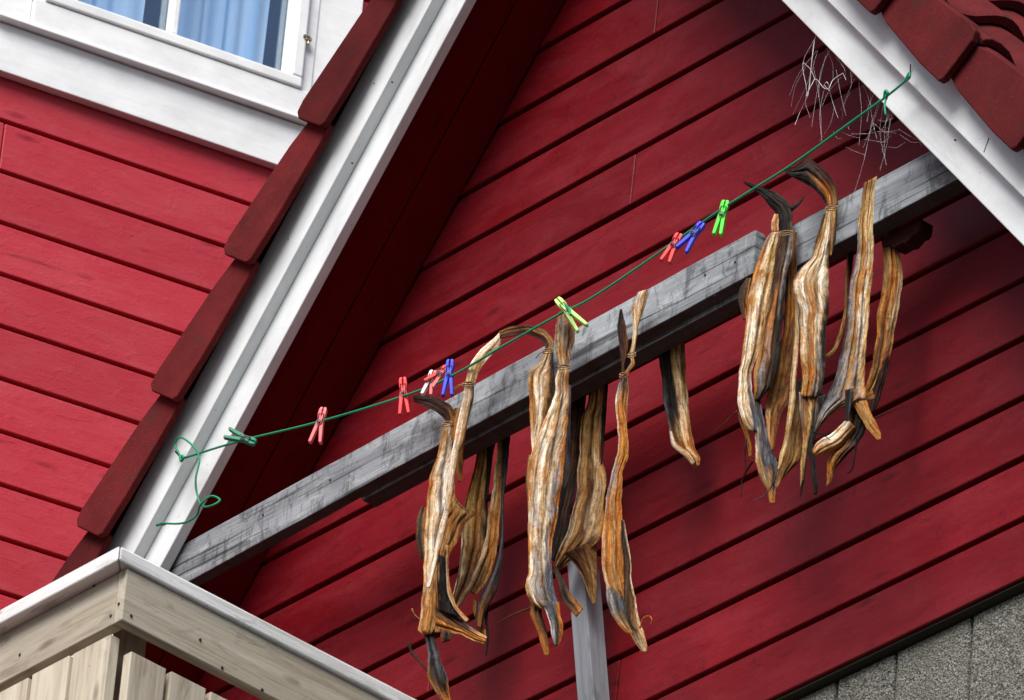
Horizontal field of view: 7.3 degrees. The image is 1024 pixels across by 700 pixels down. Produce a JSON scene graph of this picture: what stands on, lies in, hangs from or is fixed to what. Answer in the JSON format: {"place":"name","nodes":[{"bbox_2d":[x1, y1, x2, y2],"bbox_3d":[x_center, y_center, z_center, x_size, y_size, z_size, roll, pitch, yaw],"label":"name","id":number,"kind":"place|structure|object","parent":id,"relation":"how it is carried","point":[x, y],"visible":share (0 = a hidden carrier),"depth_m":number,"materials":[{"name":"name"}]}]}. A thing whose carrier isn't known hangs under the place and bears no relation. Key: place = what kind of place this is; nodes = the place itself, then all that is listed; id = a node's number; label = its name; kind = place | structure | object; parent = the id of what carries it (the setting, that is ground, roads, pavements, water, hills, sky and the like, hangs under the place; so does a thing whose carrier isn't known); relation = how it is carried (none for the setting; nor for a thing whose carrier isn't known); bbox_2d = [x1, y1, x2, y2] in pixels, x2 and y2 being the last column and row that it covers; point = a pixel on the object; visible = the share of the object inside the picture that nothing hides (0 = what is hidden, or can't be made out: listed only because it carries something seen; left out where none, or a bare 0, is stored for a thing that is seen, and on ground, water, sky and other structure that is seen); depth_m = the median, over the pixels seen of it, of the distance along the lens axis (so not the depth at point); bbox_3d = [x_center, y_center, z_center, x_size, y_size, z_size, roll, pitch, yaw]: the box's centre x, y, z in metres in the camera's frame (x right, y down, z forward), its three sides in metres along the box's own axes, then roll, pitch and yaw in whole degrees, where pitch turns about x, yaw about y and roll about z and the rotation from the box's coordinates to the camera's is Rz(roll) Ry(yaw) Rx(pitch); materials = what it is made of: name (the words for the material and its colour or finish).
{"place":"outdoors","nodes":[
{"label":"outdoors","id":0,"kind":"place"},
{"bbox_2d":[0,0,370,609],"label":"house","id":1,"kind":"structure","parent":0,"point":[145,145],"depth_m":16.30,"materials":[{"name":"red paint"}]},
{"bbox_2d":[0,0,320,126],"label":"window","id":2,"kind":"structure","parent":1,"relation":"in","point":[212,47],"depth_m":16.55,"materials":[{"name":"white paint"}]},
{"label":"ground","id":3,"kind":"structure","parent":0,"visible":0},
{"bbox_2d":[30,0,1023,699],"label":"house","id":4,"kind":"structure","parent":3,"relation":"on","point":[460,182],"depth_m":14.20,"materials":[{"name":"red paint"}]},
{"bbox_2d":[0,547,415,699],"bbox_3d":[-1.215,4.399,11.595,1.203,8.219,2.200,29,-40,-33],"label":"balcony","id":5,"kind":"structure","parent":4,"relation":"attached to","point":[132,603],"depth_m":12.84,"materials":[{"name":"brown wood"}]},
{"bbox_2d":[156,72,910,526],"bbox_3d":[0.009,-0.088,13.981,0.025,0.216,1.948,29,-40,-33],"label":"clothesline","id":6,"kind":"object","parent":4,"relation":"attached to","point":[884,100],"visible":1,"depth_m":13.95,"materials":[{"name":"green plastic"}]},
{"bbox_2d":[223,427,257,446],"bbox_3d":[-0.491,0.156,14.463,0.063,0.040,0.016,-1,-33,9],"label":"clothespin","id":7,"kind":"object","parent":6,"relation":"attached to","point":[247,440],"visible":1,"depth_m":14.46,"materials":[{"name":"teal plastic"}]},
{"bbox_2d":[308,407,326,444],"bbox_3d":[-0.347,0.135,14.307,0.028,0.077,0.016,-3,-33,11],"label":"clothespin","id":8,"kind":"object","parent":6,"relation":"attached to","point":[321,417],"visible":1,"depth_m":14.30,"materials":[{"name":"red plastic"}]},
{"bbox_2d":[398,377,410,416],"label":"clothespin","id":9,"kind":"object","parent":6,"relation":"attached to","point":[403,385],"visible":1,"depth_m":14.14,"materials":[{"name":"red plastic"}]},
{"bbox_2d":[421,370,435,396],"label":"clothespin","id":10,"kind":"object","parent":6,"relation":"attached to","point":[427,384],"visible":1,"depth_m":14.09,"materials":[{"name":"white plastic"}]},
{"bbox_2d":[423,365,445,389],"bbox_3d":[-0.133,0.047,14.090,0.046,0.048,0.016,0,-33,8],"label":"clothespin","id":11,"kind":"object","parent":6,"relation":"attached to","point":[438,375],"visible":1,"depth_m":14.09,"materials":[{"name":"red plastic"}]},
{"bbox_2d":[441,359,454,397],"bbox_3d":[-0.111,0.049,14.057,0.022,0.076,0.016,-3,-33,11],"label":"clothespin","id":12,"kind":"object","parent":6,"relation":"attached to","point":[449,366],"visible":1,"depth_m":14.05,"materials":[{"name":"blue plastic"}]},
{"bbox_2d":[426,333,501,587],"bbox_3d":[-0.084,0.192,13.935,0.044,0.507,0.110,29,-40,-33],"label":"dried fish","id":13,"kind":"object","parent":6,"relation":"hanging from","point":[460,418],"visible":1,"depth_m":13.97},
{"bbox_2d":[554,297,588,333],"bbox_3d":[0.102,-0.062,13.842,0.063,0.075,0.016,-4,-34,14],"label":"clothespin","id":14,"kind":"object","parent":6,"relation":"attached to","point":[560,302],"visible":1,"depth_m":13.84,"materials":[{"name":"yellow plastic"}]},
{"bbox_2d":[660,232,682,264],"bbox_3d":[0.272,-0.174,13.686,0.037,0.062,0.016,-3,-33,11],"label":"clothespin","id":15,"kind":"object","parent":6,"relation":"attached to","point":[671,249],"visible":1,"depth_m":13.68,"materials":[{"name":"red plastic"}]},
{"bbox_2d":[675,221,705,254],"bbox_3d":[0.304,-0.192,13.634,0.050,0.064,0.016,-1,-33,8],"label":"clothespin","id":16,"kind":"object","parent":6,"relation":"attached to","point":[691,236],"visible":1,"depth_m":13.63,"materials":[{"name":"blue plastic"}]},
{"bbox_2d":[712,200,728,236],"bbox_3d":[0.355,-0.225,13.618,0.026,0.072,0.016,-3,-33,11],"label":"clothespin","id":17,"kind":"object","parent":6,"relation":"attached to","point":[722,215],"visible":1,"depth_m":13.61,"materials":[{"name":"green plastic"}]},
{"bbox_2d":[169,151,967,585],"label":"beam","id":18,"kind":"structure","parent":4,"relation":"attached to","point":[691,301],"depth_m":13.93,"materials":[{"name":"grey wood"}]},
{"bbox_2d":[407,395,486,699],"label":"dried fish","id":19,"kind":"object","parent":18,"relation":"hanging from","point":[440,611],"visible":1,"depth_m":13.91},
{"bbox_2d":[453,443,495,607],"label":"dried fish","id":20,"kind":"object","parent":18,"relation":"hanging from","point":[475,532],"visible":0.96,"depth_m":14.06},
{"bbox_2d":[470,436,509,654],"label":"dried fish","id":21,"kind":"object","parent":18,"relation":"hanging from","point":[483,579],"visible":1,"depth_m":13.99},
{"bbox_2d":[499,324,554,448],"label":"dried fish","id":22,"kind":"object","parent":18,"relation":"hanging from","point":[541,383],"visible":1,"depth_m":13.89},
{"bbox_2d":[497,311,574,655],"bbox_3d":[0.038,0.235,13.738,0.044,0.705,0.184,29,-40,-33],"label":"dried fish","id":23,"kind":"object","parent":18,"relation":"hanging from","point":[545,470],"visible":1,"depth_m":13.69},
{"bbox_2d":[551,385,585,560],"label":"dried fish","id":24,"kind":"object","parent":18,"relation":"hanging from","point":[576,409],"visible":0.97,"depth_m":13.88},
{"bbox_2d":[552,383,607,616],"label":"dried fish","id":25,"kind":"object","parent":18,"relation":"hanging from","point":[578,546],"visible":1,"depth_m":13.82},
{"bbox_2d":[567,561,609,699],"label":"pole","id":26,"kind":"object","parent":18,"relation":"attached to","point":[590,653],"visible":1,"depth_m":13.71,"materials":[{"name":"grey wood"}]},
{"bbox_2d":[602,289,651,652],"bbox_3d":[0.204,0.200,13.571,0.047,0.748,0.157,29,-40,-33],"label":"dried fish","id":27,"kind":"object","parent":18,"relation":"hanging from","point":[616,569],"visible":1,"depth_m":13.52},
{"bbox_2d":[658,342,699,468],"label":"dried fish","id":28,"kind":"object","parent":18,"relation":"hanging from","point":[672,361],"visible":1,"depth_m":13.76},
{"bbox_2d":[711,214,778,468],"bbox_3d":[0.395,0.000,13.493,0.035,0.523,0.115,29,-40,-33],"label":"dried fish","id":29,"kind":"object","parent":18,"relation":"hanging from","point":[754,301],"visible":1,"depth_m":13.49},
{"bbox_2d":[741,181,804,503],"bbox_3d":[0.439,-0.021,13.438,0.066,0.692,0.158,23,-37,-25],"label":"dried fish","id":30,"kind":"object","parent":18,"relation":"hanging from","point":[766,365],"visible":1,"depth_m":13.46},
{"bbox_2d":[765,232,801,488],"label":"dried fish","id":31,"kind":"object","parent":18,"relation":"hanging from","point":[784,390],"visible":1,"depth_m":13.40},
{"bbox_2d":[783,156,838,496],"bbox_3d":[0.509,-0.052,13.365,0.068,0.707,0.162,24,-37,-27],"label":"dried fish","id":32,"kind":"object","parent":18,"relation":"hanging from","point":[811,286],"visible":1,"depth_m":13.38},
{"bbox_2d":[826,250,853,357],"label":"dried fish","id":33,"kind":"object","parent":18,"relation":"hanging from","point":[850,258],"visible":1,"depth_m":13.50},
{"bbox_2d":[815,176,876,430],"bbox_3d":[0.559,-0.079,13.269,0.099,0.490,0.041,-4,-34,13],"label":"dried fish","id":34,"kind":"object","parent":18,"relation":"hanging from","point":[847,390],"visible":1,"depth_m":13.22},
{"bbox_2d":[812,227,907,486],"bbox_3d":[0.619,-0.029,13.284,0.179,0.636,0.166,-12,-36,24],"label":"dried fish","id":35,"kind":"object","parent":18,"relation":"hanging from","point":[843,439],"visible":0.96,"depth_m":13.33},
{"bbox_2d":[789,36,918,198],"bbox_3d":[0.588,-0.438,13.573,0.021,0.442,0.356,29,-40,-33],"label":"cobweb","id":36,"kind":"object","parent":4,"relation":"hanging from","point":[841,97],"visible":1,"depth_m":13.64,"materials":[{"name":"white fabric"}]}
]}

